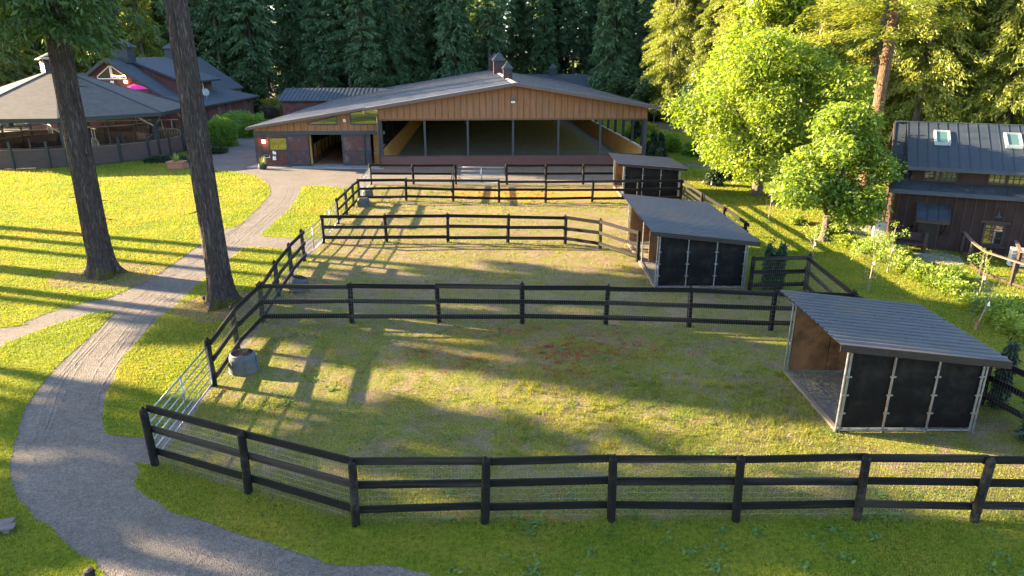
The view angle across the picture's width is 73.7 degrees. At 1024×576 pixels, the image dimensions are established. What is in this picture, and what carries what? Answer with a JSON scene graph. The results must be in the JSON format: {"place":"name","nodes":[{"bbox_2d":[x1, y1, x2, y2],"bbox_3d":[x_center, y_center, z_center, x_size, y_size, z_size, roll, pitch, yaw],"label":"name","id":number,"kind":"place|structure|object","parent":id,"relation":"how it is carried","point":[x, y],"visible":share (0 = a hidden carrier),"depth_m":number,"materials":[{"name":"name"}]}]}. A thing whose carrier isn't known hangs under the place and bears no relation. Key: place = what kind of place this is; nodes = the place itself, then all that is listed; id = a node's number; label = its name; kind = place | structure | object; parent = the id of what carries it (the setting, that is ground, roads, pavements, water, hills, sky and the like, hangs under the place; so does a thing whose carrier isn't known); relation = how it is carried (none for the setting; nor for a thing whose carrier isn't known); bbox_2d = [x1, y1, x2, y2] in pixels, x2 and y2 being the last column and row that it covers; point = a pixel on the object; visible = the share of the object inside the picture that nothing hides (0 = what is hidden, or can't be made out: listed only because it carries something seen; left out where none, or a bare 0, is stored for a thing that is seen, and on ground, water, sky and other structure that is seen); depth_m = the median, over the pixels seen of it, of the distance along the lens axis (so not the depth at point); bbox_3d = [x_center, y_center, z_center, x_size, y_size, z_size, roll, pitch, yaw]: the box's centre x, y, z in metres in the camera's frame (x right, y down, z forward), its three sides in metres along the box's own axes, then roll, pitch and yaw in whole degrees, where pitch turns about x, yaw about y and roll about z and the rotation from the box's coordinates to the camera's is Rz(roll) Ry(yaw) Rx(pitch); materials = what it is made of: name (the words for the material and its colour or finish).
{"place":"outdoors","nodes":[
{"label":"outdoors","id":0,"kind":"place"},
{"bbox_2d":[0,311,111,575],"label":"lawn","id":1,"kind":"structure","parent":0,"point":[5,496],"depth_m":16.57,"materials":[{"name":"plant"}]},
{"bbox_2d":[48,263,165,290],"bbox_3d":[-17.543,-0.534,29.522,4.783,0.001,3.963,0,19,0],"label":"mulch bed","id":2,"kind":"object","parent":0,"point":[143,267],"visible":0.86,"depth_m":29.01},
{"bbox_2d":[0,0,163,280],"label":"fir tree","id":3,"kind":"object","parent":2,"relation":"on","point":[63,32],"visible":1,"depth_m":26.95,"materials":[{"name":"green plant"}]},
{"bbox_2d":[0,161,270,327],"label":"lawn","id":4,"kind":"structure","parent":0,"point":[54,262],"depth_m":38.30,"materials":[{"name":"plant"}]},
{"bbox_2d":[102,247,300,437],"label":"lawn","id":5,"kind":"structure","parent":0,"point":[155,397],"depth_m":21.44,"materials":[{"name":"plant"}]},
{"bbox_2d":[171,291,281,321],"bbox_3d":[-10.874,0.678,25.951,3.851,0.001,3.417,0,19,0],"label":"mulch bed","id":6,"kind":"object","parent":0,"point":[179,313],"visible":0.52,"depth_m":25.58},
{"bbox_2d":[163,0,242,311],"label":"fir tree","id":7,"kind":"object","parent":6,"relation":"on","point":[222,292],"visible":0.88,"depth_m":24.10,"materials":[{"name":"brown plant"}]},
{"bbox_2d":[0,137,613,575],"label":"gravel drive","id":8,"kind":"structure","parent":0,"point":[142,535],"depth_m":16.08,"materials":[{"name":"grey gravel"}]},
{"bbox_2d":[31,187,294,442],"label":"gravel ruts","id":9,"kind":"structure","parent":8,"relation":"on","point":[48,425],"depth_m":23.81,"materials":[{"name":"gravel"}]},
{"bbox_2d":[0,263,361,575],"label":"loose stones","id":10,"kind":"object","parent":8,"relation":"on","point":[120,450],"visible":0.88,"depth_m":15.69,"materials":[{"name":"gravel"}]},
{"bbox_2d":[207,115,238,146],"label":"clipped shrub","id":11,"kind":"object","parent":8,"relation":"on","point":[222,132],"visible":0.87,"depth_m":71.23,"materials":[{"name":"green plant"}]},
{"bbox_2d":[215,109,264,137],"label":"clipped hedge","id":12,"kind":"object","parent":8,"relation":"on","point":[243,120],"visible":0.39,"depth_m":79.19,"materials":[{"name":"green plant"}]},
{"bbox_2d":[247,164,383,168],"bbox_3d":[-16.650,-10.460,58.703,11.700,0.070,2.700,0,19,0],"label":"concrete apron","id":13,"kind":"object","parent":8,"relation":"on","point":[327,166],"visible":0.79,"depth_m":58.40,"materials":[{"name":"concrete"}]},
{"bbox_2d":[368,163,456,184],"bbox_3d":[-7.295,-8.382,50.328,6.474,1.626,0.276,0,19,0],"label":"board fence","id":14,"kind":"object","parent":8,"relation":"on","point":[412,166],"visible":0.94,"depth_m":50.30,"materials":[{"name":"black wood"}]},
{"bbox_2d":[505,163,614,184],"bbox_3d":[3.597,-8.384,50.336,8.202,1.627,0.260,0,19,0],"label":"board fence","id":15,"kind":"object","parent":8,"relation":"on","point":[560,173],"visible":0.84,"depth_m":50.35,"materials":[{"name":"black wood"}]},
{"bbox_2d":[261,185,357,238],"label":"lawn","id":16,"kind":"structure","parent":0,"point":[303,206],"depth_m":41.48,"materials":[{"name":"plant"}]},
{"bbox_2d":[0,85,886,166],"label":"forest floor","id":17,"kind":"structure","parent":0,"point":[661,124],"depth_m":92.26,"materials":[{"name":"plant"}]},
{"bbox_2d":[0,10,28,126],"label":"conifer tree","id":18,"kind":"object","parent":17,"relation":"on","point":[15,71],"visible":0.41,"depth_m":90.31,"materials":[{"name":"plant"}]},
{"bbox_2d":[0,6,40,77],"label":"conifer tree","id":19,"kind":"object","parent":17,"relation":"on","point":[23,60],"visible":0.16,"depth_m":96.74,"materials":[{"name":"green plant"}]},
{"bbox_2d":[13,7,46,75],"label":"conifer tree","id":20,"kind":"object","parent":17,"relation":"on","point":[33,46],"visible":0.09,"depth_m":103.37,"materials":[{"name":"plant"}]},
{"bbox_2d":[112,0,166,56],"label":"conifer tree","id":21,"kind":"object","parent":17,"relation":"on","point":[131,30],"visible":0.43,"depth_m":110.31,"materials":[{"name":"green plant"}]},
{"bbox_2d":[152,0,199,51],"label":"conifer tree","id":22,"kind":"object","parent":17,"relation":"on","point":[160,9],"visible":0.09,"depth_m":114.38,"materials":[{"name":"green plant"}]},
{"bbox_2d":[190,0,238,69],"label":"conifer tree","id":23,"kind":"object","parent":17,"relation":"on","point":[220,31],"visible":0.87,"depth_m":114.70,"materials":[{"name":"green plant"}]},
{"bbox_2d":[221,0,278,110],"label":"conifer tree","id":24,"kind":"object","parent":17,"relation":"on","point":[243,9],"visible":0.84,"depth_m":114.95,"materials":[{"name":"plant"}]},
{"bbox_2d":[232,69,268,112],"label":"understory tree","id":25,"kind":"object","parent":17,"relation":"on","point":[250,84],"visible":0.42,"depth_m":107.82,"materials":[{"name":"green plant"}]},
{"bbox_2d":[238,0,288,98],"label":"conifer tree","id":26,"kind":"object","parent":17,"relation":"on","point":[270,13],"visible":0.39,"depth_m":120.27,"materials":[{"name":"green plant"}]},
{"bbox_2d":[270,0,321,96],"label":"conifer tree","id":27,"kind":"object","parent":17,"relation":"on","point":[292,29],"visible":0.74,"depth_m":125.52,"materials":[{"name":"plant"}]},
{"bbox_2d":[299,0,343,87],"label":"conifer tree","id":28,"kind":"object","parent":17,"relation":"on","point":[313,59],"visible":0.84,"depth_m":118.03,"materials":[{"name":"plant"}]},
{"bbox_2d":[324,3,363,87],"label":"conifer tree","id":29,"kind":"object","parent":17,"relation":"on","point":[341,74],"visible":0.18,"depth_m":131.24,"materials":[{"name":"plant"}]},
{"bbox_2d":[317,0,376,87],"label":"conifer tree","id":30,"kind":"object","parent":17,"relation":"on","point":[336,11],"visible":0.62,"depth_m":116.60,"materials":[{"name":"green plant"}]},
{"bbox_2d":[344,0,386,87],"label":"conifer tree","id":31,"kind":"object","parent":17,"relation":"on","point":[364,22],"visible":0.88,"depth_m":114.79,"materials":[{"name":"plant"}]},
{"bbox_2d":[369,0,415,86],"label":"conifer tree","id":32,"kind":"object","parent":17,"relation":"on","point":[383,17],"visible":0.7,"depth_m":119.08,"materials":[{"name":"plant"}]},
{"bbox_2d":[396,0,432,82],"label":"conifer tree","id":33,"kind":"object","parent":17,"relation":"on","point":[413,30],"visible":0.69,"depth_m":123.99,"materials":[{"name":"plant"}]},
{"bbox_2d":[413,0,452,79],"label":"conifer tree","id":34,"kind":"object","parent":17,"relation":"on","point":[429,50],"visible":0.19,"depth_m":127.33,"materials":[{"name":"plant"}]},
{"bbox_2d":[429,0,479,79],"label":"conifer tree","id":35,"kind":"object","parent":17,"relation":"on","point":[452,14],"visible":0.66,"depth_m":114.11,"materials":[{"name":"plant"}]},
{"bbox_2d":[465,0,515,69],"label":"conifer tree","id":36,"kind":"object","parent":17,"relation":"on","point":[484,26],"visible":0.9,"depth_m":116.60,"materials":[{"name":"green plant"}]},
{"bbox_2d":[501,0,532,73],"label":"conifer tree","id":37,"kind":"object","parent":17,"relation":"on","point":[515,42],"visible":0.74,"depth_m":138.04,"materials":[{"name":"plant"}]},
{"bbox_2d":[518,0,558,73],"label":"conifer tree","id":38,"kind":"object","parent":17,"relation":"on","point":[532,15],"visible":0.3,"depth_m":135.71,"materials":[{"name":"plant"}]},
{"bbox_2d":[527,0,559,73],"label":"conifer tree","id":39,"kind":"object","parent":17,"relation":"on","point":[545,24],"visible":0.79,"depth_m":130.91,"materials":[{"name":"plant"}]},
{"bbox_2d":[524,64,590,87],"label":"outbuilding","id":40,"kind":"structure","parent":17,"relation":"on","point":[578,79],"depth_m":122.20,"materials":[{"name":"grey"}]},
{"bbox_2d":[549,0,571,73],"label":"conifer tree","id":41,"kind":"object","parent":17,"relation":"on","point":[558,6],"visible":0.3,"depth_m":142.02,"materials":[{"name":"plant"}]},
{"bbox_2d":[557,0,591,73],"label":"conifer tree","id":42,"kind":"object","parent":17,"relation":"on","point":[578,27],"visible":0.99,"depth_m":134.65,"materials":[{"name":"green plant"}]},
{"bbox_2d":[574,0,601,83],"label":"conifer tree","id":43,"kind":"object","parent":17,"relation":"on","point":[592,19],"visible":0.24,"depth_m":137.34,"materials":[{"name":"plant"}]},
{"bbox_2d":[587,0,630,94],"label":"conifer tree","id":44,"kind":"object","parent":17,"relation":"on","point":[599,25],"visible":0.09,"depth_m":120.74,"materials":[{"name":"plant"}]},
{"bbox_2d":[585,0,641,95],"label":"conifer tree","id":45,"kind":"object","parent":17,"relation":"on","point":[614,12],"visible":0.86,"depth_m":114.60,"materials":[{"name":"plant"}]},
{"bbox_2d":[606,75,637,97],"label":"understory tree","id":46,"kind":"object","parent":17,"relation":"on","point":[618,86],"visible":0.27,"depth_m":107.23,"materials":[{"name":"green plant"}]},
{"bbox_2d":[631,0,657,101],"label":"conifer tree","id":47,"kind":"object","parent":17,"relation":"on","point":[643,30],"visible":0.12,"depth_m":118.79,"materials":[{"name":"plant"}]},
{"bbox_2d":[629,79,662,120],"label":"understory tree","id":48,"kind":"object","parent":17,"relation":"on","point":[642,87],"visible":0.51,"depth_m":98.13,"materials":[{"name":"green plant"}]},
{"bbox_2d":[637,0,673,96],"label":"conifer tree","id":49,"kind":"object","parent":17,"relation":"on","point":[649,14],"visible":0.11,"depth_m":114.08,"materials":[{"name":"plant"}]},
{"bbox_2d":[633,0,688,118],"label":"cedar tree","id":50,"kind":"object","parent":17,"relation":"on","point":[650,44],"visible":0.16,"depth_m":100.29,"materials":[{"name":"green plant"}]},
{"bbox_2d":[640,0,700,122],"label":"cedar tree","id":51,"kind":"object","parent":17,"relation":"on","point":[659,66],"visible":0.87,"depth_m":94.27,"materials":[{"name":"green plant"}]},
{"bbox_2d":[661,0,712,121],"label":"cedar tree","id":52,"kind":"object","parent":17,"relation":"on","point":[694,5],"visible":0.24,"depth_m":93.40,"materials":[{"name":"plant"}]},
{"bbox_2d":[678,0,728,101],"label":"cedar tree","id":53,"kind":"object","parent":17,"relation":"on","point":[700,45],"visible":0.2,"depth_m":88.68,"materials":[{"name":"plant"}]},
{"bbox_2d":[696,0,742,100],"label":"cedar tree","id":54,"kind":"object","parent":17,"relation":"on","point":[722,15],"visible":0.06,"depth_m":82.11,"materials":[{"name":"green plant"}]},
{"bbox_2d":[795,0,857,60],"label":"cedar tree","id":55,"kind":"object","parent":17,"relation":"on","point":[822,30],"visible":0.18,"depth_m":64.06,"materials":[{"name":"green plant"}]},
{"bbox_2d":[843,0,904,159],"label":"cedar tree","id":56,"kind":"object","parent":17,"relation":"on","point":[857,57],"visible":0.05,"depth_m":62.22,"materials":[{"name":"plant"}]},
{"bbox_2d":[828,0,947,112],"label":"cedar tree","id":57,"kind":"object","parent":17,"relation":"on","point":[870,44],"visible":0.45,"depth_m":55.82,"materials":[{"name":"green plant"}]},
{"bbox_2d":[865,0,999,144],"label":"cedar tree","id":58,"kind":"object","parent":17,"relation":"on","point":[931,49],"visible":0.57,"depth_m":54.18,"materials":[{"name":"green plant"}]},
{"bbox_2d":[884,0,1006,121],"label":"cedar tree","id":59,"kind":"object","parent":17,"relation":"on","point":[977,22],"visible":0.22,"depth_m":55.61,"materials":[{"name":"green plant"}]},
{"bbox_2d":[924,0,1023,124],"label":"cedar tree","id":60,"kind":"object","parent":17,"relation":"on","point":[983,50],"visible":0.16,"depth_m":54.46,"materials":[{"name":"plant"}]},
{"bbox_2d":[947,0,1023,124],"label":"cedar tree","id":61,"kind":"object","parent":17,"relation":"on","point":[1012,96],"visible":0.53,"depth_m":52.09,"materials":[{"name":"plant"}]},
{"bbox_2d":[0,63,1023,575],"bbox_3d":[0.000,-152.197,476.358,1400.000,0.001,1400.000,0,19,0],"label":"lawn","id":62,"kind":"structure","parent":0,"point":[677,157],"depth_m":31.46,"materials":[{"name":"plant"}]},
{"bbox_2d":[0,53,185,168],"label":"covered round pen","id":63,"kind":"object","parent":62,"relation":"on","point":[29,100],"visible":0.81,"depth_m":62.04,"materials":[{"name":"grey"}]},
{"bbox_2d":[31,39,259,144],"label":"red barn","id":64,"kind":"structure","parent":62,"relation":"on","point":[223,94],"depth_m":80.09,"materials":[{"name":"metal"}]},
{"bbox_2d":[245,52,661,168],"bbox_3d":[-10.465,-23.910,83.602,42.485,9.536,59.557,-1,19,-3],"label":"riding arena","id":65,"kind":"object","parent":62,"relation":"on","point":[499,113],"visible":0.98,"depth_m":58.68,"materials":[{"name":"wood"}]},
{"bbox_2d":[285,135,310,165],"bbox_3d":[-18.283,-11.760,58.349,1.853,2.560,0.093,-1,19,-3],"label":"sliding door","id":66,"kind":"structure","parent":65,"relation":"in","point":[299,145],"depth_m":58.32,"materials":[{"name":"wood"}]},
{"bbox_2d":[341,135,365,164],"bbox_3d":[-13.581,-11.844,58.598,1.928,2.560,0.093,-1,19,-3],"label":"sliding door","id":67,"kind":"structure","parent":65,"relation":"in","point":[353,146],"depth_m":58.57,"materials":[{"name":"wood"}]},
{"bbox_2d":[349,109,377,124],"bbox_3d":[-12.498,-14.529,57.806,2.455,1.350,0.070,-1,19,-3],"label":"clerestory window","id":68,"kind":"structure","parent":65,"relation":"in","point":[358,117],"depth_m":57.86,"materials":[{"name":"clear glass"}]},
{"bbox_2d":[645,129,663,156],"bbox_3d":[12.475,-12.153,59.746,2.143,3.543,1.923,-8,21,-23],"label":"young conifer","id":69,"kind":"object","parent":62,"relation":"on","point":[653,146],"visible":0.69,"depth_m":59.35,"materials":[{"name":"plant"}]},
{"bbox_2d":[758,239,776,289],"bbox_3d":[10.393,-0.785,27.689,0.662,2.529,0.647,6,20,16],"label":"columnar yew","id":70,"kind":"object","parent":62,"relation":"on","point":[770,250],"visible":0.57,"depth_m":27.51,"materials":[{"name":"plant"}]},
{"bbox_2d":[661,24,877,195],"bbox_3d":[17.729,-11.535,45.194,11.513,10.992,12.893,-18,25,-42],"label":"maple tree","id":71,"kind":"object","parent":62,"relation":"on","point":[782,74],"visible":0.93,"depth_m":42.67,"materials":[{"name":"green plant"}]},
{"bbox_2d":[689,0,852,126],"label":"fir tree","id":72,"kind":"object","parent":62,"relation":"on","point":[783,12],"visible":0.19,"depth_m":57.93,"materials":[{"name":"plant"}]},
{"bbox_2d":[767,97,908,241],"bbox_3d":[16.103,-5.678,33.725,7.368,7.273,5.710,-15,24,-38],"label":"maple tree","id":73,"kind":"object","parent":62,"relation":"on","point":[842,131],"visible":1,"depth_m":32.81,"materials":[{"name":"green plant"}]},
{"bbox_2d":[849,233,894,290],"bbox_3d":[14.194,-0.984,27.343,1.679,2.286,1.300,-10,21,-26],"label":"young fruit tree","id":74,"kind":"object","parent":62,"relation":"on","point":[864,249],"visible":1,"depth_m":27.15,"materials":[{"name":"plant"}]},
{"bbox_2d":[795,0,984,222],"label":"fir tree","id":75,"kind":"object","parent":62,"relation":"on","point":[896,19],"visible":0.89,"depth_m":35.75,"materials":[{"name":"green plant"}]},
{"bbox_2d":[889,255,923,273],"bbox_3d":[17.573,-1.076,30.348,1.379,0.698,1.602,3,19,8],"label":"laurel shrub","id":76,"kind":"object","parent":62,"relation":"on","point":[901,263],"visible":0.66,"depth_m":30.23,"materials":[{"name":"green plant"}]},
{"bbox_2d":[890,228,928,252],"bbox_3d":[19.297,-2.309,33.245,1.560,1.000,0.560,8,20,23],"label":"wooden bench","id":77,"kind":"object","parent":62,"relation":"on","point":[921,236],"visible":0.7,"depth_m":33.20,"materials":[{"name":"wood"}]},
{"bbox_2d":[905,262,942,280],"bbox_3d":[17.627,-0.694,29.214,1.588,0.758,1.790,8,20,21],"label":"laurel shrub","id":78,"kind":"object","parent":62,"relation":"on","point":[915,271],"visible":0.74,"depth_m":28.94,"materials":[{"name":"green plant"}]},
{"bbox_2d":[881,121,1023,255],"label":"brown house","id":79,"kind":"structure","parent":62,"relation":"on","point":[960,178],"depth_m":32.63,"materials":[{"name":"wood"}]},
{"bbox_2d":[914,203,939,249],"bbox_3d":[20.347,-2.985,33.308,0.930,2.240,0.088,8,20,23],"label":"door","id":80,"kind":"structure","parent":79,"relation":"in","point":[933,229],"depth_m":33.40,"materials":[{"name":"wood"}]},
{"bbox_2d":[979,223,1006,246],"bbox_3d":[22.781,-2.516,32.329,0.891,1.063,0.070,8,20,23],"label":"window","id":81,"kind":"structure","parent":79,"relation":"in","point":[992,234],"depth_m":32.34,"materials":[{"name":"clear glass"}]},
{"bbox_2d":[935,278,985,298],"bbox_3d":[17.820,0.027,27.036,1.485,0.752,1.725,-8,20,-21],"label":"laurel shrub","id":82,"kind":"object","parent":62,"relation":"on","point":[954,288],"visible":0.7,"depth_m":26.93,"materials":[{"name":"green plant"}]},
{"bbox_2d":[958,232,1023,288],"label":"railing","id":83,"kind":"object","parent":62,"relation":"on","point":[973,243],"visible":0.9,"depth_m":29.48,"materials":[{"name":"wood"}]},
{"bbox_2d":[966,296,1023,315],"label":"laurel shrub","id":84,"kind":"object","parent":62,"relation":"on","point":[996,306],"visible":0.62,"depth_m":24.97,"materials":[{"name":"green plant"}]},
{"bbox_2d":[986,335,1022,410],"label":"columnar yew","id":85,"kind":"object","parent":62,"relation":"on","point":[1012,349],"visible":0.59,"depth_m":18.04,"materials":[{"name":"plant"}]},
{"bbox_2d":[993,311,1023,337],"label":"laurel shrub","id":86,"kind":"object","parent":62,"relation":"on","point":[1007,325],"visible":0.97,"depth_m":23.34,"materials":[{"name":"green plant"}]},
{"bbox_2d":[213,266,825,447],"bbox_3d":[1.518,1.519,23.334,20.281,0.098,15.542,0,19,0],"label":"red sorrel","id":87,"kind":"object","parent":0,"point":[573,349],"visible":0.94,"depth_m":21.75,"materials":[{"name":"plant"}]},
{"bbox_2d":[134,463,1023,575],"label":"lawn","id":88,"kind":"structure","parent":0,"point":[800,546],"depth_m":13.30,"materials":[{"name":"plant"}]},
{"bbox_2d":[150,183,1023,533],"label":"paddock ground","id":89,"kind":"structure","parent":0,"point":[483,430],"depth_m":19.86,"materials":[{"name":"green plant"}]},
{"bbox_2d":[228,348,259,375],"bbox_3d":[-8.100,2.205,20.567,0.894,0.602,0.885,0,19,0],"label":"trough","id":90,"kind":"object","parent":89,"relation":"on","point":[243,361],"visible":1,"depth_m":20.29,"materials":[{"name":"grey plastic"}]},
{"bbox_2d":[204,228,306,387],"bbox_3d":[-9.058,0.072,25.415,0.432,1.633,12.906,-1,19,-4],"label":"board fence","id":91,"kind":"object","parent":89,"relation":"on","point":[235,323],"visible":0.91,"depth_m":22.94,"materials":[{"name":"black wood"}]},
{"bbox_2d":[335,178,360,223],"bbox_3d":[-9.910,-5.357,41.445,0.251,1.604,6.456,0,19,-1],"label":"board fence","id":92,"kind":"object","parent":89,"relation":"on","point":[346,200],"visible":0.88,"depth_m":40.80,"materials":[{"name":"black wood"}]},
{"bbox_2d":[319,212,640,261],"bbox_3d":[-1.629,-2.823,33.946,15.881,1.631,2.662,4,19,11],"label":"board fence","id":93,"kind":"object","parent":89,"relation":"on","point":[507,227],"visible":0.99,"depth_m":34.25,"materials":[{"name":"black wood"}]},
{"bbox_2d":[356,178,682,202],"bbox_3d":[0.511,-6.307,44.232,21.103,1.614,0.770,0,19,1],"label":"board fence","id":94,"kind":"object","parent":89,"relation":"on","point":[545,198],"visible":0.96,"depth_m":44.05,"materials":[{"name":"black wood"}]},
{"bbox_2d":[255,281,858,330],"bbox_3d":[1.362,0.612,23.816,20.571,1.636,0.614,1,19,2],"label":"board fence","id":95,"kind":"object","parent":89,"relation":"on","point":[606,317],"visible":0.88,"depth_m":23.77,"materials":[{"name":"black wood"}]},
{"bbox_2d":[139,404,1023,527],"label":"board fence","id":96,"kind":"object","parent":89,"relation":"on","point":[858,504],"visible":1,"depth_m":13.79,"materials":[{"name":"black wood"}]},
{"bbox_2d":[148,346,212,455],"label":"pipe gate","id":97,"kind":"structure","parent":96,"relation":"attached to","point":[181,385],"depth_m":17.62,"materials":[{"name":"metal"}]},
{"bbox_2d":[234,329,1023,575],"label":"weeds","id":98,"kind":"object","parent":89,"relation":"on","point":[537,566],"visible":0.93,"depth_m":13.75,"materials":[{"name":"green plant"}]},
{"bbox_2d":[608,153,686,196],"bbox_3d":[9.207,-7.800,47.192,4.550,2.425,4.820,0,19,0],"label":"run in shelter","id":99,"kind":"object","parent":89,"relation":"on","point":[633,167],"visible":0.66,"depth_m":45.31,"materials":[{"name":"metal"}]},
{"bbox_2d":[621,194,760,288],"bbox_3d":[7.643,-2.296,30.824,4.350,2.525,7.620,0,19,0],"label":"run in shelter","id":100,"kind":"object","parent":89,"relation":"on","point":[688,243],"visible":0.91,"depth_m":27.79,"materials":[{"name":"metal"}]},
{"bbox_2d":[682,180,749,231],"bbox_3d":[11.109,-4.404,38.647,0.301,1.600,12.233,0,19,-1],"label":"board fence","id":101,"kind":"object","parent":89,"relation":"on","point":[725,210],"visible":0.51,"depth_m":38.28,"materials":[{"name":"black wood"}]},
{"bbox_2d":[772,240,789,289],"bbox_3d":[10.802,-0.765,27.567,0.621,2.514,0.638,6,20,16],"label":"columnar yew","id":102,"kind":"object","parent":89,"relation":"on","point":[782,249],"visible":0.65,"depth_m":27.39,"materials":[{"name":"plant"}]},
{"bbox_2d":[747,253,1023,424],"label":"board fence","id":103,"kind":"object","parent":89,"relation":"on","point":[807,272],"visible":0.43,"depth_m":25.95,"materials":[{"name":"black wood"}]},
{"bbox_2d":[778,290,1012,432],"bbox_3d":[9.885,1.882,18.438,4.180,2.575,3.970,0,19,0],"label":"run in shelter","id":104,"kind":"object","parent":89,"relation":"on","point":[893,365],"visible":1,"depth_m":17.13,"materials":[{"name":"metal"}]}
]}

